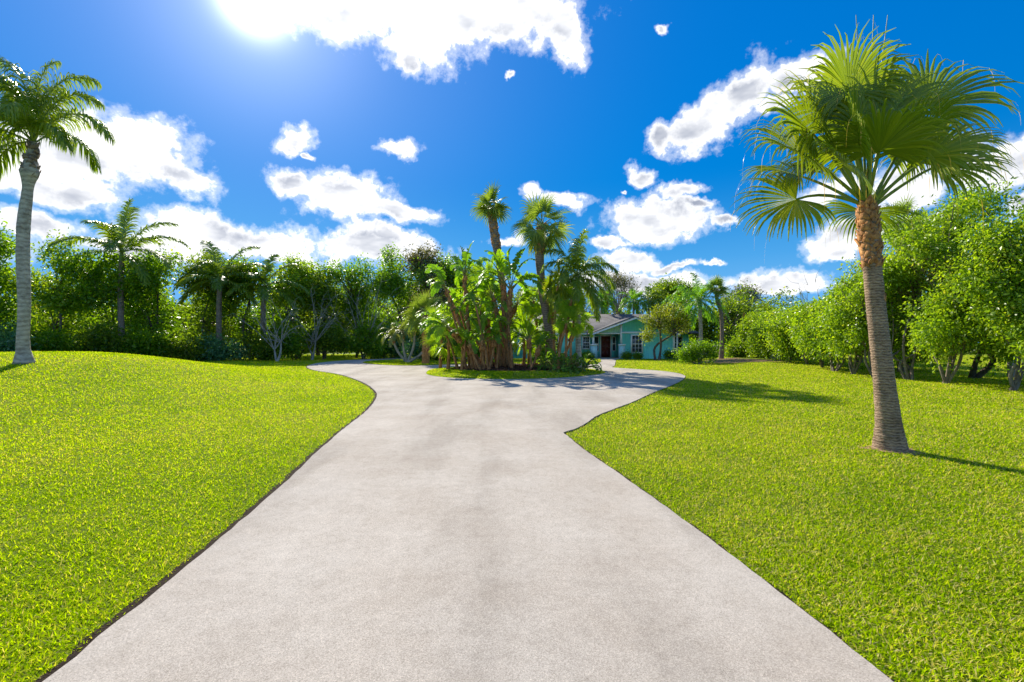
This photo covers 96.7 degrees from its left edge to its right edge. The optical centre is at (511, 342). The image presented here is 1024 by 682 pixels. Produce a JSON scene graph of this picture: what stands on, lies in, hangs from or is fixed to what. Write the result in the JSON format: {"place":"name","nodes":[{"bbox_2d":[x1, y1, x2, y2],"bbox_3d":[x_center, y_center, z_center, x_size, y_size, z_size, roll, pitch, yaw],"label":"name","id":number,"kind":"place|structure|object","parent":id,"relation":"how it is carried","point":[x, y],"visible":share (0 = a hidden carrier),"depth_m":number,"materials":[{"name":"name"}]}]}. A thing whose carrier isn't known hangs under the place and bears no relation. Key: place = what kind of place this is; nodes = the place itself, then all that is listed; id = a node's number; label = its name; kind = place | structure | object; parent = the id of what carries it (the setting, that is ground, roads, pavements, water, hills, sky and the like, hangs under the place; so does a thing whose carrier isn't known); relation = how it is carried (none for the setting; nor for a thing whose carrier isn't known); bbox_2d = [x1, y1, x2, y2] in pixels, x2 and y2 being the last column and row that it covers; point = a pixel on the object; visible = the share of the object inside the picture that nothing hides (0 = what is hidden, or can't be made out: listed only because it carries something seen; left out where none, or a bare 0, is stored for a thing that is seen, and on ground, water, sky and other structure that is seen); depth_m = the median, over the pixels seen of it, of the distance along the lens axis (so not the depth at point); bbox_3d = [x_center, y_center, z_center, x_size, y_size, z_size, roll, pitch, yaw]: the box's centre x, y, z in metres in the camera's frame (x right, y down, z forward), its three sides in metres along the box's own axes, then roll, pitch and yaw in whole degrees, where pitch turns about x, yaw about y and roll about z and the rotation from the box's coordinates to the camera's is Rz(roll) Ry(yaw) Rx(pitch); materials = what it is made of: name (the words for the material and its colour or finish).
{"place":"outdoors","nodes":[
{"label":"outdoors","id":0,"kind":"place"},
{"bbox_2d":[42,357,892,681],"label":"driveway","id":1,"kind":"structure","parent":0,"point":[414,525],"depth_m":2.86,"materials":[{"name":"concrete"}]},
{"bbox_2d":[0,347,1023,681],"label":"ground","id":2,"kind":"structure","parent":0,"point":[570,435],"depth_m":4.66,"materials":[{"name":"green plant"}]},
{"bbox_2d":[0,211,39,330],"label":"broadleaf tree","id":3,"kind":"object","parent":2,"relation":"on","point":[6,314],"visible":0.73,"depth_m":32.78,"materials":[{"name":"green plant"}]},
{"bbox_2d":[0,320,39,351],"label":"shrub","id":4,"kind":"object","parent":2,"relation":"on","point":[8,342],"visible":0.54,"depth_m":30.51,"materials":[{"name":"green plant"}]},
{"bbox_2d":[30,323,83,351],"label":"shrub","id":5,"kind":"object","parent":2,"relation":"on","point":[54,340],"visible":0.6,"depth_m":32.06,"materials":[{"name":"green plant"}]},
{"bbox_2d":[0,55,116,363],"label":"feather palm","id":6,"kind":"object","parent":2,"relation":"on","point":[21,111],"visible":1,"depth_m":13.91,"materials":[{"name":"green plant"}]},
{"bbox_2d":[0,227,116,342],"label":"broadleaf tree","id":7,"kind":"object","parent":2,"relation":"on","point":[48,297],"visible":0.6,"depth_m":34.23,"materials":[{"name":"green plant"}]},
{"bbox_2d":[57,319,137,352],"bbox_3d":[-30.456,-0.029,33.153,5.825,3.431,3.904,0,0,0],"label":"shrub","id":8,"kind":"object","parent":2,"relation":"on","point":[98,337],"visible":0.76,"depth_m":32.55,"materials":[{"name":"green plant"}]},
{"bbox_2d":[47,240,151,337],"bbox_3d":[-31.835,-3.060,35.361,6.442,9.443,6.138,0,0,-35],"label":"broadleaf tree","id":9,"kind":"object","parent":2,"relation":"on","point":[98,291],"visible":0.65,"depth_m":34.32,"materials":[{"name":"green plant"}]},
{"bbox_2d":[46,197,189,336],"bbox_3d":[-30.057,-4.813,34.689,8.083,12.746,7.708,0,0,41],"label":"feather palm","id":10,"kind":"object","parent":2,"relation":"on","point":[114,232],"visible":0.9,"depth_m":34.64,"materials":[{"name":"green plant"}]},
{"bbox_2d":[96,244,190,339],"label":"broadleaf tree","id":11,"kind":"object","parent":2,"relation":"on","point":[158,270],"visible":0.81,"depth_m":35.85,"materials":[{"name":"green plant"}]},
{"bbox_2d":[108,257,186,336],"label":"broadleaf tree","id":12,"kind":"object","parent":2,"relation":"on","point":[172,314],"visible":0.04,"depth_m":47.14,"materials":[{"name":"green plant"}]},
{"bbox_2d":[110,324,188,356],"bbox_3d":[-27.622,0.149,34.531,5.186,3.108,3.686,0,0,0],"label":"shrub","id":13,"kind":"object","parent":2,"relation":"on","point":[140,345],"visible":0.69,"depth_m":33.85,"materials":[{"name":"green plant"}]},
{"bbox_2d":[142,330,214,360],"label":"shrub","id":14,"kind":"object","parent":2,"relation":"on","point":[185,350],"visible":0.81,"depth_m":34.85,"materials":[{"name":"green plant"}]},
{"bbox_2d":[176,294,239,346],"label":"broadleaf tree","id":15,"kind":"object","parent":2,"relation":"on","point":[187,326],"visible":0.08,"depth_m":48.16,"materials":[{"name":"green plant"}]},
{"bbox_2d":[167,245,259,345],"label":"broadleaf tree","id":16,"kind":"object","parent":2,"relation":"on","point":[207,323],"visible":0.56,"depth_m":38.24,"materials":[{"name":"green plant"}]},
{"bbox_2d":[185,329,254,360],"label":"shrub","id":17,"kind":"object","parent":2,"relation":"on","point":[219,352],"visible":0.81,"depth_m":36.07,"materials":[{"name":"green plant"}]},
{"bbox_2d":[173,240,273,344],"bbox_3d":[-23.549,-3.549,37.312,6.853,10.224,6.490,0,0,-37],"label":"feather palm","id":18,"kind":"object","parent":2,"relation":"on","point":[213,267],"visible":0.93,"depth_m":36.86,"materials":[{"name":"green plant"}]},
{"bbox_2d":[191,250,283,358],"bbox_3d":[-23.338,-3.207,39.347,6.882,9.657,5.902,0,0,0],"label":"broadleaf tree","id":19,"kind":"object","parent":2,"relation":"on","point":[244,327],"visible":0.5,"depth_m":39.07,"materials":[{"name":"green plant"}]},
{"bbox_2d":[234,328,289,360],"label":"shrub","id":20,"kind":"object","parent":2,"relation":"on","point":[262,348],"visible":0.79,"depth_m":36.75,"materials":[{"name":"green plant"}]},
{"bbox_2d":[224,296,305,360],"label":"dead branches","id":21,"kind":"object","parent":2,"relation":"on","point":[274,348],"visible":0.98,"depth_m":35.37,"materials":[{"name":"grey wood"}]},
{"bbox_2d":[230,281,302,352],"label":"broadleaf tree","id":22,"kind":"object","parent":2,"relation":"on","point":[286,307],"visible":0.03,"depth_m":48.28,"materials":[{"name":"green plant"}]},
{"bbox_2d":[224,254,310,336],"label":"feather palm","id":23,"kind":"object","parent":2,"relation":"on","point":[264,296],"visible":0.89,"depth_m":38.21,"materials":[{"name":"green plant"}]},
{"bbox_2d":[266,305,309,359],"bbox_3d":[-18.795,-0.744,38.321,3.956,4.842,4.018,0,0,0],"label":"shrub","id":24,"kind":"object","parent":2,"relation":"on","point":[295,344],"visible":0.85,"depth_m":37.67,"materials":[{"name":"green plant"}]},
{"bbox_2d":[265,253,344,358],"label":"broadleaf tree","id":25,"kind":"object","parent":2,"relation":"on","point":[303,272],"visible":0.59,"depth_m":40.70,"materials":[{"name":"green plant"}]},
{"bbox_2d":[268,287,342,359],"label":"dead branches","id":26,"kind":"object","parent":2,"relation":"on","point":[314,341],"visible":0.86,"depth_m":38.37,"materials":[{"name":"grey wood"}]},
{"bbox_2d":[291,260,354,357],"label":"broadleaf tree","id":27,"kind":"object","parent":2,"relation":"on","point":[319,300],"visible":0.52,"depth_m":41.87,"materials":[{"name":"green plant"}]},
{"bbox_2d":[300,317,354,358],"bbox_3d":[-16.486,-0.327,39.388,6.446,3.902,3.119,0,0,0],"label":"shrub","id":28,"kind":"object","parent":2,"relation":"on","point":[330,337],"visible":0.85,"depth_m":39.08,"materials":[{"name":"green plant"}]},
{"bbox_2d":[314,252,393,357],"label":"broadleaf tree","id":29,"kind":"object","parent":2,"relation":"on","point":[352,281],"visible":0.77,"depth_m":43.40,"materials":[{"name":"green plant"}]},
{"bbox_2d":[305,274,403,358],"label":"dead branches","id":30,"kind":"object","parent":2,"relation":"on","point":[364,311],"visible":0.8,"depth_m":40.91,"materials":[{"name":"grey plant"}]},
{"bbox_2d":[337,315,394,358],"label":"shrub","id":31,"kind":"object","parent":2,"relation":"on","point":[374,344],"visible":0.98,"depth_m":40.15,"materials":[{"name":"green plant"}]},
{"bbox_2d":[360,242,428,357],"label":"broadleaf tree","id":32,"kind":"object","parent":2,"relation":"on","point":[393,282],"visible":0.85,"depth_m":43.33,"materials":[{"name":"green plant"}]},
{"bbox_2d":[380,320,412,358],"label":"shrub","id":33,"kind":"object","parent":2,"relation":"on","point":[407,338],"visible":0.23,"depth_m":42.48,"materials":[{"name":"green plant"}]},
{"bbox_2d":[396,238,460,344],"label":"broadleaf tree","id":34,"kind":"object","parent":2,"relation":"on","point":[421,256],"visible":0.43,"depth_m":45.52,"materials":[{"name":"green plant"}]},
{"bbox_2d":[410,250,485,353],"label":"broadleaf tree","id":35,"kind":"object","parent":2,"relation":"on","point":[450,275],"visible":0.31,"depth_m":46.26,"materials":[{"name":"green plant"}]},
{"bbox_2d":[34,362,894,681],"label":"driveway edge soil","id":36,"kind":"structure","parent":2,"relation":"on","point":[92,636],"depth_m":2.93,"materials":[{"name":"brown soil"}]},
{"bbox_2d":[367,358,598,365],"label":"strip turf","id":37,"kind":"structure","parent":2,"relation":"on","point":[438,362],"depth_m":30.25,"materials":[{"name":"green plant"}]},
{"bbox_2d":[398,338,421,358],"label":"shrub","id":38,"kind":"object","parent":37,"relation":"on","point":[408,348],"visible":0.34,"depth_m":38.58,"materials":[{"name":"green plant"}]},
{"bbox_2d":[377,319,444,361],"bbox_3d":[-7.281,-0.266,33.033,4.806,3.697,2.358,0,0,0],"label":"shrub","id":39,"kind":"object","parent":37,"relation":"on","point":[393,332],"visible":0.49,"depth_m":32.89,"materials":[{"name":"green plant"}]},
{"bbox_2d":[399,289,446,363],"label":"cabbage palm","id":40,"kind":"object","parent":37,"relation":"on","point":[412,320],"visible":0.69,"depth_m":30.94,"materials":[{"name":"green plant"}]},
{"bbox_2d":[15,295,992,352],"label":"wood","id":41,"kind":"object","parent":2,"relation":"on","point":[709,329],"visible":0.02,"depth_m":68.91,"materials":[{"name":"green plant"}]},
{"bbox_2d":[426,369,604,378],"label":"island turf","id":42,"kind":"structure","parent":2,"relation":"on","point":[515,377],"depth_m":19.45,"materials":[{"name":"green plant"}]},
{"bbox_2d":[420,302,452,367],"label":"fan palm bush","id":43,"kind":"object","parent":42,"relation":"on","point":[432,309],"visible":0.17,"depth_m":25.53,"materials":[{"name":"green plant"}]},
{"bbox_2d":[420,318,466,368],"bbox_3d":[-3.153,0.032,23.211,2.274,2.693,2.450,0,0,24],"label":"fan palm bush","id":44,"kind":"object","parent":42,"relation":"on","point":[438,349],"visible":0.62,"depth_m":23.11,"materials":[{"name":"green plant"}]},
{"bbox_2d":[415,241,481,368],"bbox_3d":[-3.288,-1.836,22.336,3.260,6.457,3.183,0,0,-33],"label":"bird of paradise","id":45,"kind":"object","parent":42,"relation":"on","point":[450,294],"visible":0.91,"depth_m":22.16,"materials":[{"name":"green plant"}]},
{"bbox_2d":[451,363,551,370],"bbox_3d":[0.386,1.315,23.601,6.910,0.186,4.966,0,0,0],"label":"mulch bed","id":46,"kind":"object","parent":42,"relation":"on","point":[533,369],"visible":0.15,"depth_m":21.66,"materials":[{"name":"brown wood"}]},
{"bbox_2d":[461,293,489,368],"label":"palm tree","id":47,"kind":"object","parent":46,"relation":"on","point":[471,295],"visible":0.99,"depth_m":21.66,"materials":[{"name":"green plant"}]},
{"bbox_2d":[455,313,506,369],"bbox_3d":[-1.564,0.006,21.598,2.484,2.716,2.139,0,0,-8],"label":"bird of paradise","id":48,"kind":"object","parent":46,"relation":"on","point":[494,339],"visible":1,"depth_m":21.53,"materials":[{"name":"green plant"}]},
{"bbox_2d":[435,273,538,363],"bbox_3d":[-1.363,-1.270,24.729,5.544,5.299,3.043,0,0,0],"label":"bird of paradise","id":49,"kind":"object","parent":46,"relation":"on","point":[483,307],"visible":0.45,"depth_m":24.53,"materials":[{"name":"green plant"}]},
{"bbox_2d":[466,259,511,360],"bbox_3d":[-1.378,-1.767,25.537,2.670,6.205,2.603,0,0,-37],"label":"fan palm bush","id":50,"kind":"object","parent":46,"relation":"on","point":[489,265],"visible":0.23,"depth_m":25.46,"materials":[{"name":"green plant"}]},
{"bbox_2d":[469,182,512,359],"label":"cabbage palm","id":51,"kind":"object","parent":46,"relation":"on","point":[494,212],"visible":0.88,"depth_m":24.09,"materials":[{"name":"green plant"}]},
{"bbox_2d":[485,301,507,365],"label":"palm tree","id":52,"kind":"object","parent":46,"relation":"on","point":[488,308],"visible":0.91,"depth_m":22.45,"materials":[{"name":"green plant"}]},
{"bbox_2d":[465,244,543,365],"bbox_3d":[-0.377,-1.830,23.338,3.896,6.397,3.628,0,0,0],"label":"bird of paradise","id":53,"kind":"object","parent":46,"relation":"on","point":[489,280],"visible":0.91,"depth_m":22.75,"materials":[{"name":"green plant"}]},
{"bbox_2d":[511,317,543,363],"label":"fan palm bush","id":54,"kind":"object","parent":46,"relation":"on","point":[522,340],"visible":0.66,"depth_m":24.93,"materials":[{"name":"green plant"}]},
{"bbox_2d":[508,319,557,368],"bbox_3d":[1.125,0.111,21.846,2.029,2.509,2.003,0,0,-41],"label":"bird of paradise","id":55,"kind":"object","parent":46,"relation":"on","point":[540,341],"visible":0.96,"depth_m":21.95,"materials":[{"name":"green plant"}]},
{"bbox_2d":[517,283,549,363],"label":"fan palm","id":56,"kind":"object","parent":46,"relation":"on","point":[526,302],"visible":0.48,"depth_m":25.07,"materials":[{"name":"green plant"}]},
{"bbox_2d":[513,301,557,363],"bbox_3d":[1.327,-0.646,25.777,2.606,3.968,2.542,0,0,0],"label":"fan palm bush","id":57,"kind":"object","parent":46,"relation":"on","point":[536,321],"visible":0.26,"depth_m":25.55,"materials":[{"name":"green plant"}]},
{"bbox_2d":[510,192,575,359],"bbox_3d":[1.492,-3.148,22.906,3.243,9.001,3.224,0,0,-39],"label":"cabbage palm","id":58,"kind":"object","parent":46,"relation":"on","point":[540,242],"visible":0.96,"depth_m":22.80,"materials":[{"name":"green plant"}]},
{"bbox_2d":[537,353,569,371],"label":"philodendron","id":59,"kind":"object","parent":46,"relation":"on","point":[553,357],"visible":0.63,"depth_m":21.56,"materials":[{"name":"green plant"}]},
{"bbox_2d":[541,261,572,354],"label":"fan palm","id":60,"kind":"object","parent":46,"relation":"on","point":[549,280],"visible":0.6,"depth_m":22.11,"materials":[{"name":"green plant"}]},
{"bbox_2d":[538,285,594,352],"bbox_3d":[2.975,-1.105,24.929,3.365,4.941,2.668,0,0,0],"label":"bird of paradise","id":61,"kind":"object","parent":46,"relation":"on","point":[590,329],"visible":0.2,"depth_m":24.73,"materials":[{"name":"green plant"}]},
{"bbox_2d":[548,352,586,374],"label":"philodendron","id":62,"kind":"object","parent":46,"relation":"on","point":[566,367],"visible":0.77,"depth_m":20.83,"materials":[{"name":"green plant"}]},
{"bbox_2d":[552,306,582,369],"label":"fan palm","id":63,"kind":"object","parent":42,"relation":"on","point":[560,326],"visible":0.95,"depth_m":21.14,"materials":[{"name":"green plant"}]},
{"bbox_2d":[554,282,588,360],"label":"fan palm","id":64,"kind":"object","parent":42,"relation":"on","point":[580,304],"visible":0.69,"depth_m":21.46,"materials":[{"name":"green plant"}]},
{"bbox_2d":[560,308,589,367],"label":"fan palm","id":65,"kind":"object","parent":42,"relation":"on","point":[581,326],"visible":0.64,"depth_m":21.53,"materials":[{"name":"green plant"}]},
{"bbox_2d":[535,229,618,369],"bbox_3d":[3.190,-2.119,22.651,4.088,6.929,4.013,0,0,42],"label":"feather palm","id":66,"kind":"object","parent":42,"relation":"on","point":[577,263],"visible":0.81,"depth_m":22.13,"materials":[{"name":"green plant"}]},
{"bbox_2d":[587,290,616,313],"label":"tree","id":67,"kind":"object","parent":2,"relation":"on","point":[604,307],"visible":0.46,"depth_m":49.56,"materials":[{"name":"green plant"}]},
{"bbox_2d":[513,314,698,358],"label":"house","id":68,"kind":"structure","parent":2,"relation":"on","point":[615,336],"depth_m":41.26,"materials":[{"name":"teal paint"}]},
{"bbox_2d":[601,336,609,356],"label":"door","id":69,"kind":"structure","parent":68,"relation":"in","point":[605,340],"depth_m":43.22,"materials":[{"name":"brown wood"}]},
{"bbox_2d":[631,335,642,352],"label":"window","id":70,"kind":"structure","parent":68,"relation":"in","point":[636,345],"depth_m":41.15,"materials":[{"name":"white glass"}]},
{"bbox_2d":[595,261,642,313],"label":"broadleaf tree","id":71,"kind":"object","parent":2,"relation":"on","point":[623,285],"visible":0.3,"depth_m":57.60,"materials":[{"name":"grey plant"}]},
{"bbox_2d":[615,288,649,313],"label":"feather palm","id":72,"kind":"object","parent":2,"relation":"on","point":[633,297],"visible":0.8,"depth_m":51.63,"materials":[{"name":"green plant"}]},
{"bbox_2d":[636,286,668,314],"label":"tree","id":73,"kind":"object","parent":2,"relation":"on","point":[651,301],"visible":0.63,"depth_m":52.52,"materials":[{"name":"green plant"}]},
{"bbox_2d":[638,298,694,359],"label":"tree","id":74,"kind":"object","parent":2,"relation":"on","point":[671,323],"visible":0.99,"depth_m":37.40,"materials":[{"name":"green plant"}]},
{"bbox_2d":[642,283,693,336],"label":"broadleaf tree","id":75,"kind":"object","parent":2,"relation":"on","point":[659,298],"visible":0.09,"depth_m":54.77,"materials":[{"name":"green plant"}]},
{"bbox_2d":[648,272,697,303],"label":"broadleaf tree","id":76,"kind":"object","parent":2,"relation":"on","point":[668,284],"visible":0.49,"depth_m":58.86,"materials":[{"name":"green plant"}]},
{"bbox_2d":[660,284,713,326],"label":"feather palm","id":77,"kind":"object","parent":2,"relation":"on","point":[682,302],"visible":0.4,"depth_m":43.74,"materials":[{"name":"green plant"}]},
{"bbox_2d":[668,336,723,363],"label":"shrub","id":78,"kind":"object","parent":2,"relation":"on","point":[695,351],"visible":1,"depth_m":31.92,"materials":[{"name":"green plant"}]},
{"bbox_2d":[666,272,729,357],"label":"feather palm","id":79,"kind":"object","parent":2,"relation":"on","point":[698,302],"visible":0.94,"depth_m":36.36,"materials":[{"name":"green plant"}]},
{"bbox_2d":[704,285,758,352],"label":"broadleaf tree","id":80,"kind":"object","parent":2,"relation":"on","point":[733,313],"visible":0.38,"depth_m":49.43,"materials":[{"name":"green plant"}]},
{"bbox_2d":[718,329,751,357],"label":"shrub","id":81,"kind":"object","parent":2,"relation":"on","point":[734,347],"visible":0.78,"depth_m":37.13,"materials":[{"name":"green plant"}]},
{"bbox_2d":[716,278,767,325],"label":"broadleaf tree","id":82,"kind":"object","parent":2,"relation":"on","point":[750,292],"visible":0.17,"depth_m":59.83,"materials":[{"name":"green plant"}]},
{"bbox_2d":[696,358,809,362],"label":"bare soil","id":83,"kind":"structure","parent":2,"relation":"on","point":[733,360],"depth_m":32.80,"materials":[{"name":"brown soil"}]},
{"bbox_2d":[704,274,730,358],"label":"cabbage palm","id":84,"kind":"object","parent":83,"relation":"on","point":[721,287],"visible":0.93,"depth_m":35.86,"materials":[{"name":"green plant"}]},
{"bbox_2d":[732,308,775,356],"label":"hedge tree","id":85,"kind":"object","parent":2,"relation":"on","point":[745,323],"visible":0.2,"depth_m":37.44,"materials":[{"name":"green plant"}]},
{"bbox_2d":[743,307,782,357],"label":"hedge tree","id":86,"kind":"object","parent":2,"relation":"on","point":[760,319],"visible":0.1,"depth_m":34.89,"materials":[{"name":"green plant"}]},
{"bbox_2d":[721,280,808,331],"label":"broadleaf tree","id":87,"kind":"object","parent":2,"relation":"on","point":[765,305],"visible":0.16,"depth_m":53.28,"materials":[{"name":"green plant"}]},
{"bbox_2d":[746,308,807,359],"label":"hedge tree","id":88,"kind":"object","parent":2,"relation":"on","point":[761,345],"visible":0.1,"depth_m":32.76,"materials":[{"name":"green plant"}]},
{"bbox_2d":[755,306,814,361],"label":"hedge tree","id":89,"kind":"object","parent":2,"relation":"on","point":[773,327],"visible":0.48,"depth_m":28.91,"materials":[{"name":"green plant"}]},
{"bbox_2d":[772,292,829,363],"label":"hedge tree","id":90,"kind":"object","parent":2,"relation":"on","point":[792,310],"visible":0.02,"depth_m":27.25,"materials":[{"name":"green plant"}]},
{"bbox_2d":[781,294,836,367],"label":"hedge tree","id":91,"kind":"object","parent":2,"relation":"on","point":[800,314],"visible":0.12,"depth_m":25.47,"materials":[{"name":"green plant"}]},
{"bbox_2d":[785,287,860,371],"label":"hedge tree","id":92,"kind":"object","parent":2,"relation":"on","point":[808,331],"visible":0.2,"depth_m":23.19,"materials":[{"name":"green plant"}]},
{"bbox_2d":[805,274,900,373],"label":"hedge tree","id":93,"kind":"object","parent":2,"relation":"on","point":[853,369],"visible":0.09,"depth_m":21.01,"materials":[{"name":"green plant"}]},
{"bbox_2d":[730,15,1023,451],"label":"fan palm","id":94,"kind":"object","parent":2,"relation":"on","point":[855,108],"visible":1,"depth_m":6.30,"materials":[{"name":"green plant"}]},
{"bbox_2d":[816,244,954,376],"bbox_3d":[15.759,-1.289,19.506,5.119,5.810,4.487,0,0,0],"label":"hedge tree","id":95,"kind":"object","parent":2,"relation":"on","point":[857,329],"visible":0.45,"depth_m":19.37,"materials":[{"name":"green plant"}]},
{"bbox_2d":[880,193,931,372],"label":"tree","id":96,"kind":"object","parent":2,"relation":"on","point":[902,205],"visible":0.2,"depth_m":22.29,"materials":[{"name":"green plant"}]},
{"bbox_2d":[836,196,982,379],"bbox_3d":[16.009,-1.986,18.152,4.817,7.157,4.816,0,0,43],"label":"hedge tree","id":97,"kind":"object","parent":2,"relation":"on","point":[892,276],"visible":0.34,"depth_m":17.75,"materials":[{"name":"green plant"}]},
{"bbox_2d":[882,173,1023,383],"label":"hedge tree","id":98,"kind":"object","parent":2,"relation":"on","point":[947,332],"visible":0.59,"depth_m":15.60,"materials":[{"name":"green plant"}]},
{"bbox_2d":[926,270,1023,377],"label":"hedge tree","id":99,"kind":"object","parent":2,"relation":"on","point":[973,373],"visible":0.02,"depth_m":19.20,"materials":[{"name":"green plant"}]},
{"bbox_2d":[927,202,1023,390],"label":"hedge tree","id":100,"kind":"object","parent":2,"relation":"on","point":[995,270],"visible":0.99,"depth_m":13.74,"materials":[{"name":"green plant"}]},
{"bbox_2d":[0,0,1023,342],"label":"sky","id":101,"kind":"structure","parent":0,"point":[322,130],"materials":[{"name":"blue"}]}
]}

